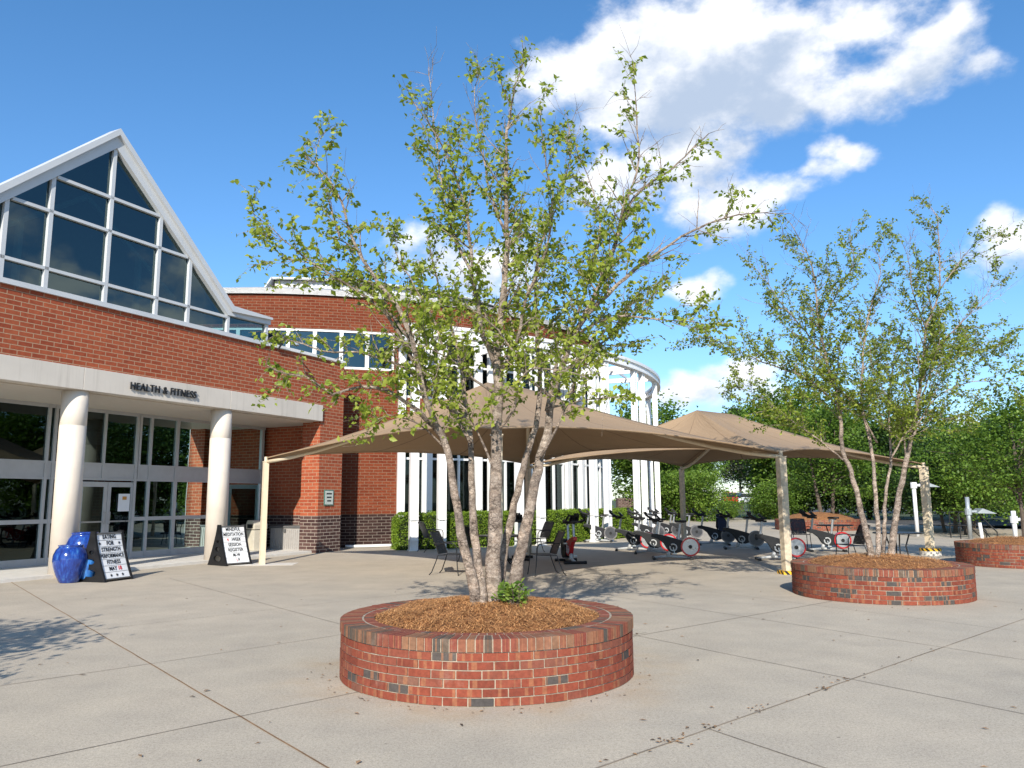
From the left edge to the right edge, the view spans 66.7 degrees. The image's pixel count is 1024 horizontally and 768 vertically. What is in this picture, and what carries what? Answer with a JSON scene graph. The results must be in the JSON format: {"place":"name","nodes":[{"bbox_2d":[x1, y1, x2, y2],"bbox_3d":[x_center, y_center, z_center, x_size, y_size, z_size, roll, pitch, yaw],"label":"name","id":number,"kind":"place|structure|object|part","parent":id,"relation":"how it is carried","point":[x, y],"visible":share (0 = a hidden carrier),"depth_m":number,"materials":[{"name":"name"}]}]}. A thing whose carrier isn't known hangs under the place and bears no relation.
{"place":"outdoors","nodes":[
{"label":"outdoors","id":0,"kind":"place"},
{"bbox_2d":[479,534,517,564],"bbox_3d":[-0.270,4.050,18.915,1.100,0.743,1.100,1,-9,-10],"label":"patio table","id":1,"kind":"object","parent":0,"point":[512,535],"visible":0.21,"depth_m":18.76,"materials":[{"name":"black metal"}]},
{"bbox_2d":[0,517,1023,767],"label":"plaza","id":2,"kind":"structure","parent":0,"point":[778,655],"depth_m":7.21,"materials":[{"name":"concrete"}]},
{"bbox_2d":[52,544,87,583],"bbox_3d":[-8.859,3.601,15.599,0.640,0.740,0.640,0,-8,0],"label":"glazed pot","id":3,"kind":"object","parent":2,"relation":"on","point":[69,561],"visible":1,"depth_m":15.38,"materials":[{"name":"blue ceramic"}]},
{"bbox_2d":[65,532,98,547],"bbox_3d":[-9.120,3.638,16.554,0.720,0.950,0.720,0,-8,0],"label":"glazed pot","id":4,"kind":"object","parent":2,"relation":"on","point":[78,538],"visible":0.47,"depth_m":16.35,"materials":[{"name":"blue ceramic"}]},
{"bbox_2d":[81,559,94,579],"bbox_3d":[-8.601,3.737,15.781,0.340,0.520,0.340,0,-8,0],"label":"glazed pot","id":5,"kind":"object","parent":2,"relation":"on","point":[88,573],"visible":0.41,"depth_m":15.65,"materials":[{"name":"blue ceramic"}]},
{"bbox_2d":[79,530,133,582],"bbox_3d":[-8.364,3.529,16.024,0.790,1.000,0.760,-3,-9,17],"label":"sidewalk sign","id":6,"kind":"object","parent":2,"relation":"on","point":[107,553],"visible":0.99,"depth_m":15.86,"materials":[{"name":"black plastic"}]},
{"bbox_2d":[11,582,328,767],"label":"control joint","id":7,"kind":"object","parent":2,"relation":"on","point":[197,691],"visible":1,"depth_m":6.38,"materials":[{"name":"grey concrete"}]},
{"bbox_2d":[0,128,345,582],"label":"entrance building","id":8,"kind":"structure","parent":2,"relation":"on","point":[131,351],"depth_m":19.22,"materials":[{"name":"brick"}]},
{"bbox_2d":[79,482,107,532],"bbox_3d":[-10.876,3.555,20.148,0.373,2.034,0.766,-1,-8,6],"label":"door","id":9,"kind":"structure","parent":8,"relation":"in","point":[94,494],"depth_m":20.25,"materials":[{"name":"glass"}]},
{"bbox_2d":[105,482,132,554],"bbox_3d":[-10.549,3.660,20.871,0.391,2.034,0.738,0,-8,0],"label":"door","id":10,"kind":"structure","parent":8,"relation":"in","point":[119,494],"depth_m":20.91,"materials":[{"name":"metal"}]},
{"bbox_2d":[0,149,267,345],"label":"gable window frame","id":11,"kind":"structure","parent":8,"relation":"in","point":[88,233],"depth_m":17.95,"materials":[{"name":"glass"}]},
{"bbox_2d":[246,520,267,550],"bbox_3d":[-7.944,4.695,24.177,0.480,0.920,0.488,-7,-11,39],"label":"litter bin","id":12,"kind":"object","parent":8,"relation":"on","point":[253,531],"visible":0.69,"depth_m":23.96,"materials":[{"name":"beige plastic"}]},
{"bbox_2d":[258,484,261,519],"bbox_3d":[-8.087,4.253,24.994,0.258,2.034,0.951,1,-8,-8],"label":"door","id":13,"kind":"structure","parent":8,"relation":"in","point":[260,485],"depth_m":24.65,"materials":[{"name":"metal"}]},
{"bbox_2d":[269,525,299,549],"bbox_3d":[-6.961,4.843,24.585,1.280,0.735,0.690,-4,-9,26],"label":"deck box","id":14,"kind":"object","parent":8,"relation":"on","point":[284,537],"visible":0.75,"depth_m":24.32,"materials":[{"name":"white plastic"}]},
{"bbox_2d":[278,337,298,349],"bbox_3d":[-6.535,-1.186,22.764,0.626,0.398,0.224,0,-8,0],"label":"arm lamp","id":15,"kind":"object","parent":8,"relation":"attached to","point":[281,344],"visible":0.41,"depth_m":22.70,"materials":[{"name":"white metal"}]},
{"bbox_2d":[324,490,333,504],"bbox_3d":[-5.728,3.553,24.332,0.032,0.477,0.440,-4,-9,26],"label":"notice plaque","id":16,"kind":"object","parent":8,"relation":"attached to","point":[328,497],"visible":1,"depth_m":24.32,"materials":[{"name":"white plastic"}]},
{"bbox_2d":[207,524,251,565],"bbox_3d":[-7.143,4.075,19.773,0.790,1.000,0.760,-6,-10,36],"label":"sidewalk sign","id":17,"kind":"object","parent":2,"relation":"on","point":[230,545],"visible":1,"depth_m":19.59,"materials":[{"name":"black plastic"}]},
{"bbox_2d":[228,563,296,565],"bbox_3d":[-6.286,4.589,19.712,1.606,0.055,0.752,0,-8,-4],"label":"post pad","id":18,"kind":"object","parent":2,"relation":"on","point":[255,564],"visible":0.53,"depth_m":19.59,"materials":[{"name":"concrete"}]},
{"bbox_2d":[345,544,391,547],"bbox_3d":[-4.806,5.479,26.327,1.653,0.100,0.123,3,-9,-19],"label":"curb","id":19,"kind":"object","parent":2,"relation":"on","point":[368,546],"visible":0.91,"depth_m":26.27,"materials":[{"name":"white paint"}]},
{"bbox_2d":[94,276,661,550],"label":"rotunda building","id":20,"kind":"structure","parent":2,"relation":"on","point":[379,491],"depth_m":27.45,"materials":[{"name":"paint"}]},
{"bbox_2d":[268,328,394,370],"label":"strip window","id":21,"kind":"structure","parent":20,"relation":"in","point":[358,361],"depth_m":27.27,"materials":[{"name":"white paint"}]},
{"bbox_2d":[391,510,448,550],"bbox_3d":[-3.041,4.794,25.578,1.774,1.288,1.156,3,-9,-24],"label":"boxwood hedge","id":22,"kind":"object","parent":2,"relation":"on","point":[399,528],"visible":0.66,"depth_m":25.17,"materials":[{"name":"green plant"}]},
{"bbox_2d":[417,521,443,551],"bbox_3d":[-2.525,4.738,24.190,0.722,0.940,0.586,4,-10,-30],"label":"patio chair","id":23,"kind":"object","parent":2,"relation":"on","point":[424,530],"visible":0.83,"depth_m":24.08,"materials":[{"name":"black metal"}]},
{"bbox_2d":[429,530,460,575],"bbox_3d":[-1.370,3.647,16.850,0.723,0.940,0.586,-3,-9,20],"label":"patio chair","id":24,"kind":"object","parent":2,"relation":"on","point":[439,543],"visible":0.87,"depth_m":16.89,"materials":[{"name":"black metal"}]},
{"bbox_2d":[458,525,487,560],"bbox_3d":[-1.010,4.108,19.987,0.586,0.940,0.723,4,-10,-30],"label":"patio chair","id":25,"kind":"object","parent":2,"relation":"on","point":[467,529],"visible":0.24,"depth_m":20.19,"materials":[{"name":"black metal"}]},
{"bbox_2d":[339,597,633,706],"bbox_3d":[-0.235,2.459,7.441,2.768,0.512,2.767,0,-8,0],"label":"brick planter","id":26,"kind":"object","parent":2,"relation":"on","point":[434,668],"visible":0.84,"depth_m":6.25,"materials":[{"name":"red brick"}]},
{"bbox_2d":[374,595,597,632],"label":"pine straw mulch","id":27,"kind":"object","parent":26,"relation":"in","point":[455,614],"visible":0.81,"depth_m":6.98,"materials":[{"name":"brown wood"}]},
{"bbox_2d":[491,577,533,607],"bbox_3d":[0.000,1.988,7.327,0.340,0.333,0.373,7,-11,-41],"label":"shrub","id":28,"kind":"object","parent":27,"relation":"on","point":[510,592],"visible":0.97,"depth_m":7.29,"materials":[{"name":"green plant"}]},
{"bbox_2d":[230,27,808,605],"bbox_3d":[0.010,-0.864,8.002,5.580,6.347,2.620,1,-9,-11],"label":"river birch","id":29,"kind":"object","parent":27,"relation":"on","point":[482,587],"visible":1,"depth_m":7.66,"materials":[{"name":"green plant"}]},
{"bbox_2d":[446,509,553,548],"bbox_3d":[-0.483,4.997,27.058,4.366,1.296,1.245,5,-10,-35],"label":"boxwood hedge","id":30,"kind":"object","parent":2,"relation":"on","point":[482,518],"visible":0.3,"depth_m":26.19,"materials":[{"name":"green plant"}]},
{"bbox_2d":[0,574,1023,767],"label":"saw cut joints","id":31,"kind":"object","parent":2,"relation":"on","point":[637,635],"visible":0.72,"depth_m":6.71,"materials":[{"name":"grey concrete"}]},
{"bbox_2d":[509,513,532,560],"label":"upright bike","id":32,"kind":"object","parent":2,"relation":"on","point":[519,517],"visible":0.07,"depth_m":20.53,"materials":[{"name":"black plastic"}]},
{"bbox_2d":[259,382,791,574],"bbox_3d":[-0.078,2.160,18.178,8.090,4.239,10.443,6,-10,-36],"label":"shade canopy","id":33,"kind":"object","parent":2,"relation":"on","point":[581,434],"visible":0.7,"depth_m":18.53,"materials":[{"name":"fabric"}]},
{"bbox_2d":[39,591,1021,766],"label":"leaf litter","id":34,"kind":"object","parent":2,"relation":"on","point":[714,726],"visible":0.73,"depth_m":5.87,"materials":[{"name":"brown plant"}]},
{"bbox_2d":[532,521,553,552],"bbox_3d":[0.862,4.584,23.284,0.723,0.940,0.586,5,-10,-35],"label":"patio chair","id":35,"kind":"object","parent":2,"relation":"on","point":[545,531],"visible":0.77,"depth_m":23.40,"materials":[{"name":"black metal"}]},
{"bbox_2d":[527,530,566,576],"bbox_3d":[0.742,3.590,16.547,0.723,0.940,0.586,2,-9,-15],"label":"patio chair","id":36,"kind":"object","parent":2,"relation":"on","point":[556,542],"visible":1,"depth_m":16.61,"materials":[{"name":"black metal"}]},
{"bbox_2d":[555,513,586,563],"bbox_3d":[1.474,3.905,19.757,0.580,1.260,1.433,1,-9,-10],"label":"upright bike","id":37,"kind":"object","parent":2,"relation":"on","point":[567,548],"visible":0.98,"depth_m":19.52,"materials":[{"name":"black plastic"}]},
{"bbox_2d":[549,507,626,541],"bbox_3d":[2.808,5.422,30.056,1.310,1.301,4.892,-7,-11,40],"label":"boxwood hedge","id":38,"kind":"object","parent":2,"relation":"on","point":[582,533],"visible":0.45,"depth_m":29.01,"materials":[{"name":"green plant"}]},
{"bbox_2d":[578,508,616,541],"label":"spin bike","id":39,"kind":"object","parent":2,"relation":"on","point":[609,533],"visible":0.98,"depth_m":28.83,"materials":[{"name":"black plastic"}]},
{"bbox_2d":[618,506,642,537],"bbox_3d":[4.837,5.849,33.069,1.188,1.301,2.690,-5,-9,27],"label":"boxwood hedge","id":40,"kind":"object","parent":2,"relation":"on","point":[629,525],"visible":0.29,"depth_m":32.16,"materials":[{"name":"green plant"}]},
{"bbox_2d":[609,510,652,550],"bbox_3d":[3.717,4.526,24.054,1.433,1.260,0.580,-2,-9,12],"label":"spin bike","id":41,"kind":"object","parent":2,"relation":"on","point":[632,538],"visible":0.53,"depth_m":23.97,"materials":[{"name":"black metal"}]},
{"bbox_2d":[627,508,664,534],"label":"spin bike","id":42,"kind":"object","parent":2,"relation":"on","point":[644,528],"visible":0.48,"depth_m":29.75,"materials":[{"name":"black plastic"}]},
{"bbox_2d":[627,511,675,553],"bbox_3d":[4.071,4.316,22.645,1.433,1.260,0.580,-2,-9,10],"label":"spin bike","id":43,"kind":"object","parent":2,"relation":"on","point":[653,543],"visible":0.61,"depth_m":22.57,"materials":[{"name":"black metal"}]},
{"bbox_2d":[647,507,680,537],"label":"spin bike","id":44,"kind":"object","parent":2,"relation":"on","point":[669,529],"visible":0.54,"depth_m":31.39,"materials":[{"name":"black plastic"}]},
{"bbox_2d":[643,512,699,559],"bbox_3d":[4.216,4.009,20.571,1.433,1.260,0.580,-2,-8,8],"label":"spin bike","id":45,"kind":"object","parent":2,"relation":"on","point":[689,547],"visible":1,"depth_m":20.46,"materials":[{"name":"black metal"}]},
{"bbox_2d":[664,507,702,540],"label":"spin bike","id":46,"kind":"object","parent":2,"relation":"on","point":[695,531],"visible":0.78,"depth_m":29.55,"materials":[{"name":"black plastic"}]},
{"bbox_2d":[692,508,734,545],"bbox_3d":[6.883,4.882,26.594,1.433,1.260,0.580,-2,-9,10],"label":"spin bike","id":47,"kind":"object","parent":2,"relation":"on","point":[727,538],"visible":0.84,"depth_m":26.49,"materials":[{"name":"black plastic"}]},
{"bbox_2d":[716,514,728,531],"bbox_3d":[7.192,4.740,26.614,0.397,0.606,0.305,0,-8,0],"label":"jacket","id":48,"kind":"object","parent":47,"relation":"on","point":[721,523],"visible":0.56,"depth_m":26.51,"materials":[{"name":"blue fabric"}]},
{"bbox_2d":[710,501,746,519],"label":"bush","id":49,"kind":"object","parent":2,"relation":"on","point":[737,513],"visible":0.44,"depth_m":56.74,"materials":[{"name":"green plant"}]},
{"bbox_2d":[530,410,941,555],"bbox_3d":[6.133,2.826,22.088,7.838,3.988,8.360,7,-11,-41],"label":"shade canopy","id":50,"kind":"object","parent":2,"relation":"on","point":[725,427],"visible":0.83,"depth_m":21.62,"materials":[{"name":"fabric"}]},
{"bbox_2d":[716,509,763,549],"bbox_3d":[7.176,4.568,24.481,1.433,1.260,0.580,-2,-9,12],"label":"spin bike","id":51,"kind":"object","parent":2,"relation":"on","point":[743,538],"visible":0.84,"depth_m":24.39,"materials":[{"name":"black plastic"}]},
{"bbox_2d":[744,497,772,518],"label":"bush","id":52,"kind":"object","parent":2,"relation":"on","point":[756,510],"visible":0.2,"depth_m":59.05,"materials":[{"name":"green plant"}]},
{"bbox_2d":[746,511,805,560],"bbox_3d":[6.822,3.924,20.105,1.433,1.260,0.580,-2,-8,8],"label":"spin bike","id":53,"kind":"object","parent":2,"relation":"on","point":[798,546],"visible":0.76,"depth_m":20.01,"materials":[{"name":"black metal"}]},
{"bbox_2d":[790,518,811,547],"bbox_3d":[9.149,4.748,24.737,0.586,0.940,0.723,-2,-9,10],"label":"cafe chair","id":54,"kind":"object","parent":2,"relation":"on","point":[799,528],"visible":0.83,"depth_m":24.96,"materials":[{"name":"black metal"}]},
{"bbox_2d":[774,519,860,530],"bbox_3d":[15.243,7.007,38.881,4.027,0.512,4.028,0,-8,0],"label":"brick planter","id":55,"kind":"object","parent":2,"relation":"on","point":[855,523],"visible":0.49,"depth_m":37.05,"materials":[{"name":"red brick"}]},
{"bbox_2d":[790,512,852,519],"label":"pine straw mulch","id":56,"kind":"object","parent":55,"relation":"in","point":[822,515],"visible":0.65,"depth_m":37.87,"materials":[{"name":"brown plant"}]},
{"bbox_2d":[754,401,907,513],"bbox_3d":[16.097,3.858,39.638,6.564,5.985,7.441,1,-8,-6],"label":"background tree","id":57,"kind":"object","parent":56,"relation":"on","point":[823,467],"visible":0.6,"depth_m":38.82,"materials":[{"name":"green plant"}]},
{"bbox_2d":[799,509,851,551],"bbox_3d":[9.327,4.364,23.186,1.433,1.260,0.580,-1,-8,6],"label":"spin bike","id":58,"kind":"object","parent":2,"relation":"on","point":[827,539],"visible":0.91,"depth_m":23.09,"materials":[{"name":"black metal"}]},
{"bbox_2d":[816,524,852,548],"bbox_3d":[10.192,4.817,24.543,1.100,0.743,1.100,0,-8,0],"label":"patio table","id":59,"kind":"object","parent":2,"relation":"on","point":[837,525],"visible":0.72,"depth_m":24.69,"materials":[{"name":"black metal"}]},
{"bbox_2d":[835,524,870,553],"bbox_3d":[8.437,3.940,19.236,0.723,0.940,0.586,1,-9,-10],"label":"cafe chair","id":60,"kind":"object","parent":2,"relation":"on","point":[859,537],"visible":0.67,"depth_m":19.35,"materials":[{"name":"black metal"}]},
{"bbox_2d":[790,558,976,605],"bbox_3d":[6.099,3.228,12.912,2.767,0.512,2.768,0,-8,0],"label":"brick planter","id":61,"kind":"object","parent":2,"relation":"on","point":[954,584],"visible":0.73,"depth_m":11.75,"materials":[{"name":"red brick"}]},
{"bbox_2d":[807,552,953,568],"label":"pine straw mulch","id":62,"kind":"object","parent":61,"relation":"in","point":[885,560],"visible":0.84,"depth_m":12.45,"materials":[{"name":"brown plant"}]},
{"bbox_2d":[665,183,1023,556],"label":"river birch","id":63,"kind":"object","parent":62,"relation":"on","point":[929,356],"visible":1,"depth_m":13.14,"materials":[{"name":"green plant"}]},
{"bbox_2d":[872,531,921,555],"bbox_3d":[9.485,4.021,19.123,1.100,0.743,1.100,4,-10,-30],"label":"patio table","id":64,"kind":"object","parent":2,"relation":"on","point":[902,533],"visible":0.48,"depth_m":19.03,"materials":[{"name":"black metal"}]},
{"bbox_2d":[910,482,938,536],"bbox_3d":[16.795,5.082,31.592,1.070,2.172,0.480,0,-8,0],"label":"plaza lamp","id":65,"kind":"object","parent":2,"relation":"on","point":[914,485],"visible":0.81,"depth_m":31.55,"materials":[{"name":"white metal"}]},
{"bbox_2d":[948,511,997,538],"bbox_3d":[17.723,5.413,29.933,1.350,1.022,0.943,-2,-8,8],"label":"handrail","id":66,"kind":"object","parent":2,"relation":"on","point":[959,524],"visible":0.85,"depth_m":30.20,"materials":[{"name":"black metal"}]},
{"bbox_2d":[964,497,996,538],"bbox_3d":[17.768,5.082,29.567,1.070,1.569,0.480,0,-8,0],"label":"plaza lamp","id":67,"kind":"object","parent":2,"relation":"on","point":[968,510],"visible":1,"depth_m":29.49,"materials":[{"name":"white metal"}]},
{"bbox_2d":[978,523,983,538],"bbox_3d":[17.427,5.467,28.915,0.170,0.630,0.120,0,-8,0],"label":"bollard","id":68,"kind":"object","parent":2,"relation":"on","point":[980,530],"visible":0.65,"depth_m":28.88,"materials":[{"name":"white metal"}]},
{"bbox_2d":[954,540,1023,568],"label":"brick planter","id":69,"kind":"object","parent":2,"relation":"on","point":[994,555],"visible":0.78,"depth_m":17.66,"materials":[{"name":"red brick"}]},
{"bbox_2d":[965,535,1023,544],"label":"pine straw mulch","id":70,"kind":"object","parent":69,"relation":"in","point":[1013,540],"visible":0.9,"depth_m":18.16,"materials":[{"name":"brown plant"}]},
{"bbox_2d":[912,390,1023,536],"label":"young tree","id":71,"kind":"object","parent":70,"relation":"on","point":[1013,445],"visible":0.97,"depth_m":18.84,"materials":[{"name":"green plant"}]},
{"bbox_2d":[1010,511,1019,536],"bbox_3d":[18.068,5.000,27.338,1.070,1.077,0.480,0,-8,0],"label":"plaza lamp","id":72,"kind":"object","parent":2,"relation":"on","point":[1014,519],"visible":0.78,"depth_m":27.29,"materials":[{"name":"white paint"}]},
{"bbox_2d":[0,0,1023,499],"label":"sky","id":73,"kind":"structure","parent":0,"point":[842,107],"materials":[{"name":"blue"}]},
{"bbox_2d":[612,499,1020,528],"bbox_3d":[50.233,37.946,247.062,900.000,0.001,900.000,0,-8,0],"label":"ground","id":74,"kind":"structure","parent":0,"point":[920,517],"depth_m":66.56,"materials":[{"name":"grey concrete"}]},
{"bbox_2d":[616,498,700,517],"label":"garden wall","id":75,"kind":"structure","parent":74,"relation":"on","point":[622,502],"depth_m":57.62,"materials":[{"name":"brick"}]},
{"bbox_2d":[611,389,719,506],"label":"background tree","id":76,"kind":"object","parent":74,"relation":"on","point":[624,467],"visible":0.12,"depth_m":63.27,"materials":[{"name":"green plant"}]},
{"bbox_2d":[618,469,721,520],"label":"bush","id":77,"kind":"object","parent":74,"relation":"on","point":[663,505],"visible":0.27,"depth_m":55.79,"materials":[{"name":"green plant"}]},
{"bbox_2d":[648,466,745,521],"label":"bush","id":78,"kind":"object","parent":74,"relation":"on","point":[699,500],"visible":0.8,"depth_m":53.51,"materials":[{"name":"green plant"}]},
{"bbox_2d":[725,405,813,514],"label":"background tree","id":79,"kind":"object","parent":74,"relation":"on","point":[743,474],"visible":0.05,"depth_m":65.53,"materials":[{"name":"green plant"}]},
{"bbox_2d":[740,477,812,519],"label":"bush","id":80,"kind":"object","parent":74,"relation":"on","point":[763,504],"visible":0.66,"depth_m":55.94,"materials":[{"name":"green plant"}]},
{"bbox_2d":[721,371,862,512],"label":"background tree","id":81,"kind":"object","parent":74,"relation":"on","point":[763,462],"visible":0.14,"depth_m":59.65,"materials":[{"name":"green plant"}]},
{"bbox_2d":[771,395,898,516],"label":"background tree","id":82,"kind":"object","parent":74,"relation":"on","point":[848,505],"visible":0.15,"depth_m":56.05,"materials":[{"name":"green plant"}]},
{"bbox_2d":[842,413,927,518],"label":"background tree","id":83,"kind":"object","parent":74,"relation":"on","point":[868,512],"depth_m":60.97,"materials":[{"name":"green plant"}]},
{"bbox_2d":[860,424,944,509],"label":"background tree","id":84,"kind":"object","parent":74,"relation":"on","point":[905,438],"depth_m":57.55,"materials":[{"name":"green plant"}]},
{"bbox_2d":[841,401,968,519],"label":"background tree","id":85,"kind":"object","parent":74,"relation":"on","point":[887,449],"visible":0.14,"depth_m":54.69,"materials":[{"name":"green plant"}]},
{"bbox_2d":[883,424,1012,532],"bbox_3d":[19.298,4.291,34.575,6.249,4.900,6.246,4,-9,-26],"label":"tree","id":86,"kind":"object","parent":74,"relation":"on","point":[911,476],"visible":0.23,"depth_m":34.34,"materials":[{"name":"green plant"}]},
{"bbox_2d":[885,418,1023,534],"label":"background tree","id":87,"kind":"object","parent":74,"relation":"on","point":[962,491],"visible":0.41,"depth_m":31.89,"materials":[{"name":"green plant"}]},
{"bbox_2d":[904,450,1023,529],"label":"tree","id":88,"kind":"object","parent":74,"relation":"on","point":[974,522],"visible":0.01,"depth_m":37.25,"materials":[{"name":"green plant"}]},
{"bbox_2d":[949,409,1023,520],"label":"background tree","id":89,"kind":"object","parent":74,"relation":"on","point":[981,519],"visible":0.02,"depth_m":54.88,"materials":[{"name":"green plant"}]},
{"bbox_2d":[995,355,1023,429],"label":"background tree","id":90,"kind":"object","parent":74,"relation":"on","point":[1016,371],"visible":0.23,"depth_m":39.61,"materials":[{"name":"green plant"}]},
{"bbox_2d":[707,508,1020,525],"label":"road","id":91,"kind":"structure","parent":0,"point":[938,522],"depth_m":48.34,"materials":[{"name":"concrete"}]},
{"bbox_2d":[662,460,736,500],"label":"background tree","id":92,"kind":"object","parent":91,"relation":"on","point":[710,465],"visible":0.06,"depth_m":100.24,"materials":[{"name":"green plant"}]},
{"bbox_2d":[720,492,737,503],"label":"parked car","id":93,"kind":"object","parent":91,"relation":"on","point":[732,495],"visible":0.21,"depth_m":95.41,"materials":[{"name":"grey metal"}]},
{"bbox_2d":[716,405,750,509],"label":"pine tree","id":94,"kind":"object","parent":91,"relation":"on","point":[733,470],"visible":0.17,"depth_m":110.37,"materials":[{"name":"green plant"}]},
{"bbox_2d":[735,493,750,504],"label":"parked car","id":95,"kind":"object","parent":91,"relation":"on","point":[741,495],"visible":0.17,"depth_m":95.09,"materials":[{"name":"white metal"}]},
{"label":"windows","id":96,"kind":"part","parent":95,"relation":"part of","materials":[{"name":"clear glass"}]}
]}

